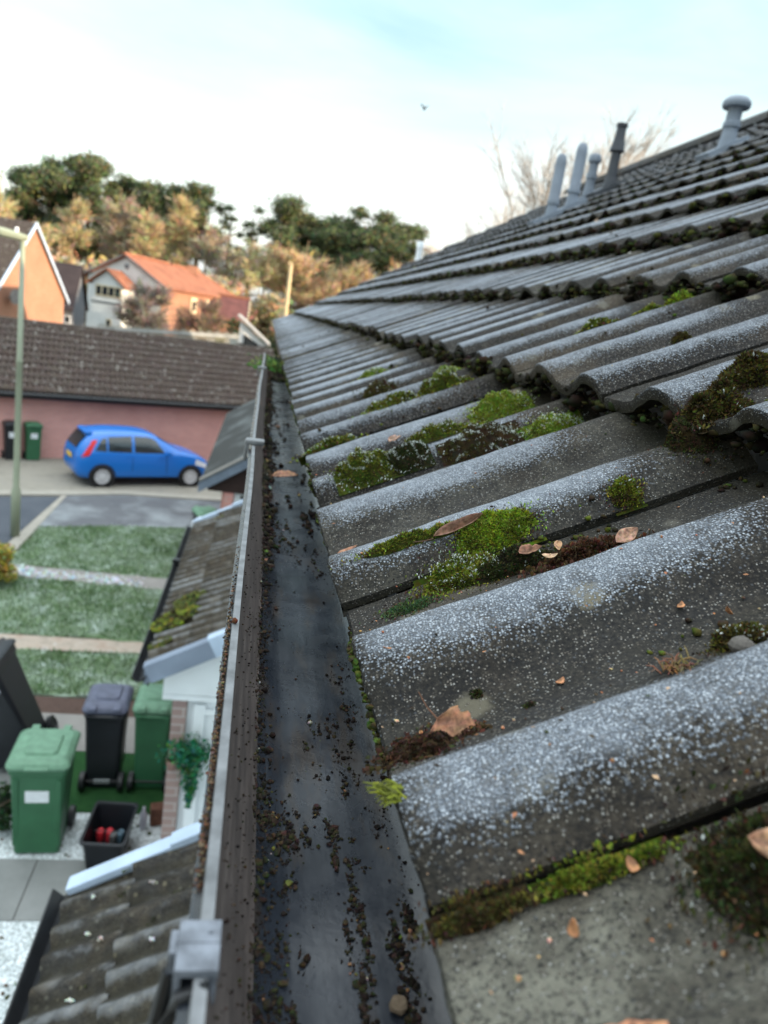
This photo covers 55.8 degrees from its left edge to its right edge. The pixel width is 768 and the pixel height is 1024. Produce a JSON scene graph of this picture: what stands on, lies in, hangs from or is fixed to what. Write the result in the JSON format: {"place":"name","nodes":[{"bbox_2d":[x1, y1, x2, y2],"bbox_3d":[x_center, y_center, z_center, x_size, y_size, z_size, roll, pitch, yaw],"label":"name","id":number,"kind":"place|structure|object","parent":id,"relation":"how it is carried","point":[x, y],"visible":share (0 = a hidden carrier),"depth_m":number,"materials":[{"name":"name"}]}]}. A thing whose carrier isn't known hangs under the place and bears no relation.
{"place":"outdoors","nodes":[
{"label":"outdoors","id":0,"kind":"place"},
{"bbox_2d":[0,767,11,808],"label":"paving","id":1,"kind":"structure","parent":0,"point":[4,776],"depth_m":7.68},
{"bbox_2d":[0,637,57,768],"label":"wheelie bin","id":2,"kind":"object","parent":1,"relation":"on","point":[20,711],"visible":0.8,"depth_m":7.61,"materials":[{"name":"black plastic"}]},
{"bbox_2d":[0,858,36,920],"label":"paving","id":3,"kind":"structure","parent":0,"point":[15,874],"depth_m":6.38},
{"bbox_2d":[0,921,39,1023],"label":"gravel","id":4,"kind":"structure","parent":0,"point":[16,942],"depth_m":5.74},
{"bbox_2d":[2,822,200,1023],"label":"porch","id":5,"kind":"object","parent":4,"relation":"on","point":[117,970],"visible":0.42,"depth_m":3.10,"materials":[{"name":"tile"}]},
{"bbox_2d":[0,496,58,544],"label":"road","id":6,"kind":"structure","parent":0,"point":[32,508],"depth_m":16.20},
{"bbox_2d":[0,227,27,536],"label":"street lamp","id":7,"kind":"object","parent":6,"relation":"on","point":[16,234],"visible":1,"depth_m":13.83,"materials":[{"name":"metal"}]},
{"bbox_2d":[13,859,86,920],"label":"paving","id":8,"kind":"structure","parent":0,"point":[47,876],"depth_m":6.42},
{"bbox_2d":[131,500,242,839],"bbox_3d":[-1.796,1.578,7.787,1.192,2.987,4.040,6,15,-11],"label":"porch","id":9,"kind":"object","parent":8,"relation":"on","point":[185,663],"visible":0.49,"depth_m":6.12,"materials":[{"name":"tile"}]},
{"bbox_2d":[149,603,200,632],"bbox_3d":[-1.821,0.927,6.337,0.437,0.252,0.431,6,15,-11],"label":"moss cushion","id":10,"kind":"object","parent":9,"relation":"on","point":[182,615],"visible":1,"depth_m":6.27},
{"bbox_2d":[155,732,210,808],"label":"hanging plant","id":11,"kind":"object","parent":9,"relation":"hanging from","point":[191,755],"visible":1,"depth_m":5.92,"materials":[{"name":"green plant"}]},
{"bbox_2d":[176,701,215,830],"bbox_3d":[-1.432,2.523,6.290,0.680,2.020,0.087,6,15,-11],"label":"door","id":12,"kind":"structure","parent":9,"relation":"in","point":[200,715],"depth_m":6.08,"materials":[{"name":"white plastic"}]},
{"bbox_2d":[0,634,143,652],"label":"path","id":13,"kind":"structure","parent":0,"point":[50,643],"depth_m":10.67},
{"bbox_2d":[0,813,161,859],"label":"gravel","id":14,"kind":"structure","parent":0,"point":[72,847],"depth_m":6.97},
{"bbox_2d":[0,780,11,832],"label":"dark shrub","id":15,"kind":"object","parent":14,"relation":"on","point":[5,807],"visible":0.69,"depth_m":6.87,"materials":[{"name":"green plant"}]},
{"bbox_2d":[5,724,80,852],"bbox_3d":[-3.187,2.611,6.775,0.537,1.071,0.665,5,15,-14],"label":"wheelie bin","id":16,"kind":"object","parent":14,"relation":"on","point":[39,765],"visible":1,"depth_m":6.57,"materials":[{"name":"green plastic"}]},
{"bbox_2d":[79,800,138,868],"bbox_3d":[-2.595,3.072,6.843,0.408,0.335,0.608,7,14,-8],"label":"recycling box","id":17,"kind":"object","parent":14,"relation":"on","point":[115,816],"visible":0.91,"depth_m":6.89,"materials":[{"name":"black plastic"}]},
{"bbox_2d":[0,565,166,588],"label":"path","id":18,"kind":"structure","parent":0,"point":[152,582],"depth_m":13.23,"materials":[{"name":"concrete"}]},
{"bbox_2d":[14,565,143,586],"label":"frosty chippings","id":19,"kind":"object","parent":18,"relation":"on","point":[27,570],"visible":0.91,"depth_m":13.03,"materials":[{"name":"gravel"}]},
{"bbox_2d":[42,713,134,752],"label":"paving","id":20,"kind":"structure","parent":0,"point":[76,722],"depth_m":8.76,"materials":[{"name":"concrete"}]},
{"bbox_2d":[16,648,163,699],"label":"lawn","id":21,"kind":"structure","parent":0,"point":[64,694],"depth_m":9.89,"materials":[{"name":"plant"}]},
{"bbox_2d":[0,524,191,697],"bbox_3d":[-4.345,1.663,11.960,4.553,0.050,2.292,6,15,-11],"label":"lawn","id":22,"kind":"structure","parent":0,"point":[80,624],"depth_m":11.64,"materials":[{"name":"plant"}]},
{"bbox_2d":[0,541,18,582],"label":"golden shrub","id":23,"kind":"object","parent":22,"relation":"on","point":[7,575],"visible":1,"depth_m":12.16,"materials":[{"name":"yellow plant"}]},
{"bbox_2d":[9,526,185,578],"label":"lawn","id":24,"kind":"structure","parent":0,"point":[92,558],"depth_m":14.33,"materials":[{"name":"plant"}]},
{"bbox_2d":[0,457,221,496],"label":"forecourt","id":25,"kind":"structure","parent":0,"point":[49,474],"depth_m":19.51,"materials":[{"name":"concrete"}]},
{"bbox_2d":[1,420,14,458],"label":"wheelie bin","id":26,"kind":"object","parent":25,"relation":"on","point":[7,451],"visible":0.61,"depth_m":20.00,"materials":[{"name":"black plastic"}]},
{"bbox_2d":[22,421,42,459],"bbox_3d":[-9.924,-2.015,20.481,0.451,1.080,0.547,-2,18,-37],"label":"wheelie bin","id":27,"kind":"object","parent":25,"relation":"on","point":[32,432],"visible":1,"depth_m":20.33,"materials":[{"name":"green plastic"}]},
{"bbox_2d":[64,425,206,486],"bbox_3d":[-6.771,-1.570,20.113,3.724,1.475,1.929,-2,18,-37],"label":"parked car","id":28,"kind":"object","parent":25,"relation":"on","point":[101,455],"visible":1,"depth_m":19.22,"materials":[{"name":"blue paint"}]},
{"bbox_2d":[0,316,275,459],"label":"garage block","id":29,"kind":"structure","parent":25,"relation":"on","point":[188,394],"depth_m":22.50,"materials":[{"name":"tile"}]},
{"bbox_2d":[69,751,164,813],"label":"artificial turf","id":30,"kind":"structure","parent":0,"point":[86,799],"depth_m":7.69,"materials":[{"name":"green plastic"}]},
{"bbox_2d":[77,683,133,791],"bbox_3d":[-2.966,2.395,7.759,0.451,1.053,0.600,6,15,-13],"label":"wheelie bin","id":31,"kind":"object","parent":30,"relation":"on","point":[105,708],"visible":1,"depth_m":7.57,"materials":[{"name":"black plastic"}]},
{"bbox_2d":[126,684,172,791],"bbox_3d":[-2.494,2.432,7.866,0.430,1.071,0.600,6,15,-11],"label":"wheelie bin","id":32,"kind":"object","parent":30,"relation":"on","point":[152,709],"visible":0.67,"depth_m":7.66,"materials":[{"name":"green plastic"}]},
{"bbox_2d":[37,495,220,527],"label":"driveway","id":33,"kind":"structure","parent":0,"point":[110,510],"depth_m":17.27,"materials":[{"name":"concrete"}]},
{"bbox_2d":[198,399,255,508],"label":"outbuilding","id":34,"kind":"structure","parent":33,"relation":"on","point":[225,472],"depth_m":12.15,"materials":[{"name":"tile"}]},
{"bbox_2d":[5,305,291,920],"bbox_3d":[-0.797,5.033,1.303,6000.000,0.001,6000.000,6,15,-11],"label":"ground","id":35,"kind":"structure","parent":0,"point":[77,812],"depth_m":6.70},
{"bbox_2d":[0,174,23,219],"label":"larch tree","id":36,"kind":"object","parent":35,"relation":"on","point":[7,207],"visible":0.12,"depth_m":75.90,"materials":[{"name":"yellow plant"}]},
{"bbox_2d":[1,185,59,254],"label":"pine tree","id":37,"kind":"object","parent":35,"relation":"on","point":[35,214],"visible":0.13,"depth_m":83.70,"materials":[{"name":"green plant"}]},
{"bbox_2d":[0,217,68,322],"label":"brick house","id":38,"kind":"structure","parent":35,"relation":"on","point":[45,297],"depth_m":32.20,"materials":[{"name":"brick"}]},
{"bbox_2d":[3,495,66,558],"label":"kerb","id":39,"kind":"structure","parent":35,"relation":"on","point":[26,532],"depth_m":15.20,"materials":[{"name":"concrete"}]},
{"bbox_2d":[0,153,97,264],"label":"pine tree","id":40,"kind":"object","parent":35,"relation":"on","point":[40,177],"visible":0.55,"depth_m":81.29,"materials":[{"name":"green plant"}]},
{"bbox_2d":[54,261,88,325],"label":"dark roofed house","id":41,"kind":"structure","parent":35,"relation":"on","point":[72,277],"depth_m":46.41,"materials":[{"name":"tile"}]},
{"bbox_2d":[49,192,99,323],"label":"larch tree","id":42,"kind":"object","parent":35,"relation":"on","point":[69,234],"visible":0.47,"depth_m":76.20,"materials":[{"name":"brown plant"}]},
{"bbox_2d":[34,696,134,716],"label":"mulch","id":43,"kind":"object","parent":35,"relation":"on","point":[59,705],"depth_m":9.13,"materials":[{"name":"brown plant"}]},
{"bbox_2d":[37,149,143,321],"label":"pine tree","id":44,"kind":"object","parent":35,"relation":"on","point":[91,171],"visible":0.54,"depth_m":82.80,"materials":[{"name":"green plant"}]},
{"bbox_2d":[0,490,221,500],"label":"kerb","id":45,"kind":"structure","parent":35,"relation":"on","point":[45,493],"depth_m":18.44,"materials":[{"name":"concrete"}]},
{"bbox_2d":[92,188,140,263],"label":"larch tree","id":46,"kind":"object","parent":35,"relation":"on","point":[117,222],"visible":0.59,"depth_m":77.59,"materials":[{"name":"brown plant"}]},
{"bbox_2d":[98,172,170,241],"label":"pine tree","id":47,"kind":"object","parent":35,"relation":"on","point":[146,191],"visible":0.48,"depth_m":85.45,"materials":[{"name":"green plant"}]},
{"bbox_2d":[108,277,177,334],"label":"twiggy bush","id":48,"kind":"object","parent":35,"relation":"on","point":[140,304],"visible":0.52,"depth_m":45.95,"materials":[{"name":"brown plant"}]},
{"bbox_2d":[126,203,170,260],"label":"larch tree","id":49,"kind":"object","parent":35,"relation":"on","point":[150,235],"visible":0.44,"depth_m":77.21,"materials":[{"name":"yellow plant"}]},
{"bbox_2d":[84,252,250,337],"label":"white house","id":50,"kind":"structure","parent":35,"relation":"on","point":[118,274],"depth_m":55.91,"materials":[{"name":"tile"}]},
{"bbox_2d":[98,323,238,342],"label":"picket fence","id":51,"kind":"object","parent":35,"relation":"on","point":[186,334],"visible":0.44,"depth_m":42.22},
{"bbox_2d":[137,178,200,259],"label":"pine tree","id":52,"kind":"object","parent":35,"relation":"on","point":[175,191],"visible":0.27,"depth_m":86.52,"materials":[{"name":"green plant"}]},
{"bbox_2d":[157,188,200,270],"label":"larch tree","id":53,"kind":"object","parent":35,"relation":"on","point":[179,219],"visible":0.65,"depth_m":78.52,"materials":[{"name":"brown plant"}]},
{"bbox_2d":[48,247,332,356],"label":"undergrowth","id":54,"kind":"object","parent":35,"relation":"on","point":[274,310],"visible":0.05,"depth_m":73.90,"materials":[{"name":"brown plant"}]},
{"bbox_2d":[169,293,233,342],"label":"twiggy bush","id":55,"kind":"object","parent":35,"relation":"on","point":[210,320],"visible":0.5,"depth_m":49.50,"materials":[{"name":"brown plant"}]},
{"bbox_2d":[180,179,231,266],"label":"pine tree","id":56,"kind":"object","parent":35,"relation":"on","point":[201,198],"visible":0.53,"depth_m":86.36,"materials":[{"name":"green plant"}]},
{"bbox_2d":[180,222,237,280],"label":"larch tree","id":57,"kind":"object","parent":35,"relation":"on","point":[208,244],"visible":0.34,"depth_m":79.24,"materials":[{"name":"brown plant"}]},
{"bbox_2d":[215,202,245,278],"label":"pine tree","id":58,"kind":"object","parent":35,"relation":"on","point":[227,226],"visible":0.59,"depth_m":88.33,"materials":[{"name":"green plant"}]},
{"bbox_2d":[204,242,259,306],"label":"bare tree","id":59,"kind":"object","parent":35,"relation":"on","point":[229,255],"visible":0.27,"depth_m":78.31,"materials":[{"name":"brown plant"}]},
{"bbox_2d":[231,205,267,296],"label":"pine tree","id":60,"kind":"object","parent":35,"relation":"on","point":[251,234],"visible":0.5,"depth_m":90.38,"materials":[{"name":"green plant"}]},
{"bbox_2d":[238,314,269,371],"bbox_3d":[-7.316,-8.477,40.072,1.800,4.550,3.400,6,15,-11],"label":"conservatory","id":61,"kind":"object","parent":35,"relation":"on","point":[248,336],"visible":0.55,"depth_m":38.30,"materials":[{"name":"white plastic"}]},
{"bbox_2d":[225,238,300,334],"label":"bare tree","id":62,"kind":"object","parent":35,"relation":"on","point":[253,280],"visible":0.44,"depth_m":78.04,"materials":[{"name":"brown plant"}]},
{"bbox_2d":[251,192,336,298],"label":"pine tree","id":63,"kind":"object","parent":35,"relation":"on","point":[289,212],"visible":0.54,"depth_m":86.80,"materials":[{"name":"green plant"}]},
{"bbox_2d":[264,211,323,308],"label":"pine tree","id":64,"kind":"object","parent":35,"relation":"on","point":[312,220],"visible":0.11,"depth_m":89.26,"materials":[{"name":"green plant"}]},
{"bbox_2d":[257,241,338,332],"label":"bare tree","id":65,"kind":"object","parent":35,"relation":"on","point":[301,263],"visible":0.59,"depth_m":78.32,"materials":[{"name":"brown plant"}]},
{"bbox_2d":[290,215,353,294],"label":"pine tree","id":66,"kind":"object","parent":35,"relation":"on","point":[327,243],"visible":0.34,"depth_m":88.84,"materials":[{"name":"green plant"}]},
{"bbox_2d":[297,256,373,309],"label":"bare tree","id":67,"kind":"object","parent":35,"relation":"on","point":[350,278],"visible":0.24,"depth_m":78.52,"materials":[{"name":"brown plant"}]},
{"bbox_2d":[321,211,375,288],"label":"pine tree","id":68,"kind":"object","parent":35,"relation":"on","point":[354,248],"visible":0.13,"depth_m":90.27,"materials":[{"name":"green plant"}]},
{"bbox_2d":[312,204,415,281],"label":"pine tree","id":69,"kind":"object","parent":35,"relation":"on","point":[388,239],"visible":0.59,"depth_m":87.45,"materials":[{"name":"green plant"}]},
{"bbox_2d":[361,221,429,272],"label":"pine tree","id":70,"kind":"object","parent":35,"relation":"on","point":[418,232],"visible":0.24,"depth_m":91.43,"materials":[{"name":"green plant"}]},
{"bbox_2d":[147,95,767,1023],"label":"terraced house","id":71,"kind":"structure","parent":35,"relation":"on","point":[571,787],"depth_m":0.43,"materials":[{"name":"concrete"}]},
{"bbox_2d":[193,369,431,1023],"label":"gutter debris","id":72,"kind":"object","parent":71,"relation":"on","point":[287,838],"visible":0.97,"depth_m":0.39,"materials":[{"name":"soil"}]},
{"bbox_2d":[288,431,367,465],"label":"moss clump","id":73,"kind":"object","parent":71,"relation":"on","point":[329,442],"visible":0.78,"depth_m":1.03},
{"bbox_2d":[279,356,383,758],"bbox_3d":[-0.221,-0.266,1.749,0.032,0.050,2.869,6,15,-11],"label":"moss under eave edge","id":74,"kind":"object","parent":71,"relation":"on","point":[371,722],"visible":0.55,"depth_m":0.43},
{"bbox_2d":[310,447,403,496],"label":"moss clump","id":75,"kind":"object","parent":71,"relation":"on","point":[359,469],"visible":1,"depth_m":0.86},
{"bbox_2d":[353,378,409,401],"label":"moss clump","id":76,"kind":"object","parent":71,"relation":"on","point":[378,388],"visible":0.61,"depth_m":1.40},
{"bbox_2d":[362,779,406,806],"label":"moss sprig","id":77,"kind":"object","parent":71,"relation":"on","point":[391,792],"visible":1,"depth_m":0.30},
{"bbox_2d":[348,390,422,418],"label":"moss clump","id":78,"kind":"object","parent":71,"relation":"on","point":[396,398],"visible":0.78,"depth_m":1.18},
{"bbox_2d":[389,994,407,1015],"bbox_3d":[0.006,0.212,0.311,0.008,0.006,0.009,6,15,-11],"label":"stone","id":79,"kind":"object","parent":71,"relation":"on","point":[398,1004],"visible":1,"depth_m":0.31,"materials":[{"name":"stone"}]},
{"bbox_2d":[359,592,446,623],"bbox_3d":[0.018,0.070,0.535,0.070,0.033,0.037,6,15,-11],"label":"moss patch","id":80,"kind":"object","parent":71,"relation":"on","point":[401,609],"visible":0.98,"depth_m":0.53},
{"bbox_2d":[318,506,495,570],"bbox_3d":[0.023,0.022,0.584,0.145,0.068,0.023,6,15,-11],"label":"moss clump","id":81,"kind":"object","parent":71,"relation":"on","point":[403,540],"visible":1,"depth_m":0.58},
{"bbox_2d":[383,437,439,479],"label":"moss clump","id":82,"kind":"object","parent":71,"relation":"on","point":[408,457],"visible":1,"depth_m":0.86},
{"bbox_2d":[362,716,482,779],"bbox_3d":[0.020,0.119,0.368,0.059,0.032,0.062,6,15,-11],"label":"soil heap","id":83,"kind":"object","parent":71,"relation":"on","point":[407,749],"visible":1,"depth_m":0.36,"materials":[{"name":"soil"}]},
{"bbox_2d":[418,692,474,736],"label":"dead leaf","id":84,"kind":"object","parent":83,"relation":"on","point":[453,721],"visible":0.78,"depth_m":0.37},
{"bbox_2d":[388,417,492,450],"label":"moss clump","id":85,"kind":"object","parent":71,"relation":"on","point":[429,432],"visible":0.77,"depth_m":0.89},
{"bbox_2d":[412,370,484,399],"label":"moss clump","id":86,"kind":"object","parent":71,"relation":"on","point":[438,382],"visible":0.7,"depth_m":1.18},
{"bbox_2d":[416,512,482,541],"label":"dead leaf","id":87,"kind":"object","parent":71,"relation":"on","point":[455,525],"visible":1,"depth_m":0.57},
{"bbox_2d":[393,536,521,604],"bbox_3d":[0.066,0.046,0.554,0.112,0.060,0.068,6,15,-11],"label":"moss clump","id":88,"kind":"object","parent":71,"relation":"on","point":[455,572],"visible":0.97,"depth_m":0.55,"materials":[{"name":"plant"}]},
{"bbox_2d":[392,866,543,953],"bbox_3d":[0.035,0.150,0.274,0.062,0.030,0.018,6,15,-11],"label":"moss clump","id":89,"kind":"object","parent":71,"relation":"on","point":[476,914],"visible":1,"depth_m":0.27,"materials":[{"name":"plant"}]},
{"bbox_2d":[423,414,530,467],"bbox_3d":[0.114,-0.084,0.858,0.151,0.090,0.063,6,15,-11],"label":"moss clump","id":90,"kind":"object","parent":71,"relation":"on","point":[476,440],"visible":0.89,"depth_m":0.86,"materials":[{"name":"plant"}]},
{"bbox_2d":[427,499,558,556],"bbox_3d":[0.087,0.012,0.579,0.101,0.063,0.046,6,15,-11],"label":"moss clump","id":91,"kind":"object","parent":71,"relation":"on","point":[498,529],"visible":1,"depth_m":0.57,"materials":[{"name":"plant"}]},
{"bbox_2d":[445,386,541,424],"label":"moss clump","id":92,"kind":"object","parent":71,"relation":"on","point":[498,404],"visible":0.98,"depth_m":0.99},
{"bbox_2d":[448,543,557,590],"bbox_3d":[0.096,0.042,0.547,0.108,0.051,0.050,6,15,-11],"label":"moss clump","id":93,"kind":"object","parent":71,"relation":"on","point":[511,561],"visible":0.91,"depth_m":0.54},
{"bbox_2d":[286,126,767,661],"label":"moss in tile laps","id":94,"kind":"object","parent":71,"relation":"on","point":[756,440],"visible":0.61,"depth_m":1.71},
{"bbox_2d":[315,365,764,1000],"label":"leaf crumbs on tiles","id":95,"kind":"object","parent":71,"relation":"on","point":[517,977],"visible":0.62,"depth_m":0.32,"materials":[{"name":"plant"}]},
{"bbox_2d":[511,402,590,440],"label":"moss clump","id":96,"kind":"object","parent":71,"relation":"on","point":[548,423],"visible":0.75,"depth_m":0.85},
{"bbox_2d":[508,529,654,578],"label":"leaf litter","id":97,"kind":"object","parent":71,"relation":"on","point":[582,548],"visible":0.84,"depth_m":0.52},
{"bbox_2d":[572,316,621,335],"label":"moss clump","id":98,"kind":"object","parent":71,"relation":"on","point":[593,323],"visible":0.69,"depth_m":1.12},
{"bbox_2d":[498,825,700,912],"bbox_3d":[0.081,0.137,0.277,0.081,0.040,0.017,6,15,-11],"label":"moss clump","id":99,"kind":"object","parent":71,"relation":"on","point":[589,871],"visible":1,"depth_m":0.28,"materials":[{"name":"plant"}]},
{"bbox_2d":[599,474,649,517],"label":"moss clump","id":100,"kind":"object","parent":71,"relation":"on","point":[625,490],"visible":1,"depth_m":0.58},
{"bbox_2d":[646,646,701,674],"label":"dry grass tuft","id":101,"kind":"object","parent":71,"relation":"on","point":[669,668],"visible":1,"depth_m":0.35,"materials":[{"name":"plant"}]},
{"bbox_2d":[648,418,735,477],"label":"moss clump","id":102,"kind":"object","parent":71,"relation":"on","point":[686,440],"visible":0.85,"depth_m":0.60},
{"bbox_2d":[646,741,767,976],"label":"moss clump","id":103,"kind":"object","parent":71,"relation":"on","point":[729,869],"visible":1,"depth_m":0.25,"materials":[{"name":"plant"}]},
{"bbox_2d":[747,828,767,857],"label":"dead leaf","id":104,"kind":"object","parent":103,"relation":"on","point":[758,839],"visible":1,"depth_m":0.25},
{"bbox_2d":[665,375,767,433],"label":"moss clump","id":105,"kind":"object","parent":71,"relation":"on","point":[722,398],"visible":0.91,"depth_m":0.60,"materials":[{"name":"plant"}]},
{"bbox_2d":[692,620,767,659],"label":"moss clump","id":106,"kind":"object","parent":71,"relation":"on","point":[753,632],"visible":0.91,"depth_m":0.36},
{"bbox_2d":[702,350,767,395],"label":"moss clump","id":107,"kind":"object","parent":71,"relation":"on","point":[745,370],"visible":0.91,"depth_m":0.63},
{"bbox_2d":[728,635,754,652],"bbox_3d":[0.173,0.065,0.349,0.013,0.011,0.013,6,15,-11],"label":"stone","id":108,"kind":"object","parent":71,"relation":"on","point":[738,643],"visible":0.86,"depth_m":0.34,"materials":[{"name":"stone"}]},
{"bbox_2d":[456,182,531,241],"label":"frosted tree","id":109,"kind":"object","parent":35,"relation":"on","point":[517,210],"visible":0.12,"depth_m":42.95,"materials":[{"name":"beige plant"}]},
{"bbox_2d":[476,98,679,221],"bbox_3d":[8.476,-10.478,33.726,9.008,16.510,10.890,-2,18,-37],"label":"frosted tree","id":110,"kind":"object","parent":35,"relation":"on","point":[545,170],"visible":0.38,"depth_m":31.50,"materials":[{"name":"beige plant"}]},
{"bbox_2d":[0,0,767,305],"label":"sky","id":111,"kind":"structure","parent":0,"point":[256,101],"materials":[{"name":"white"}]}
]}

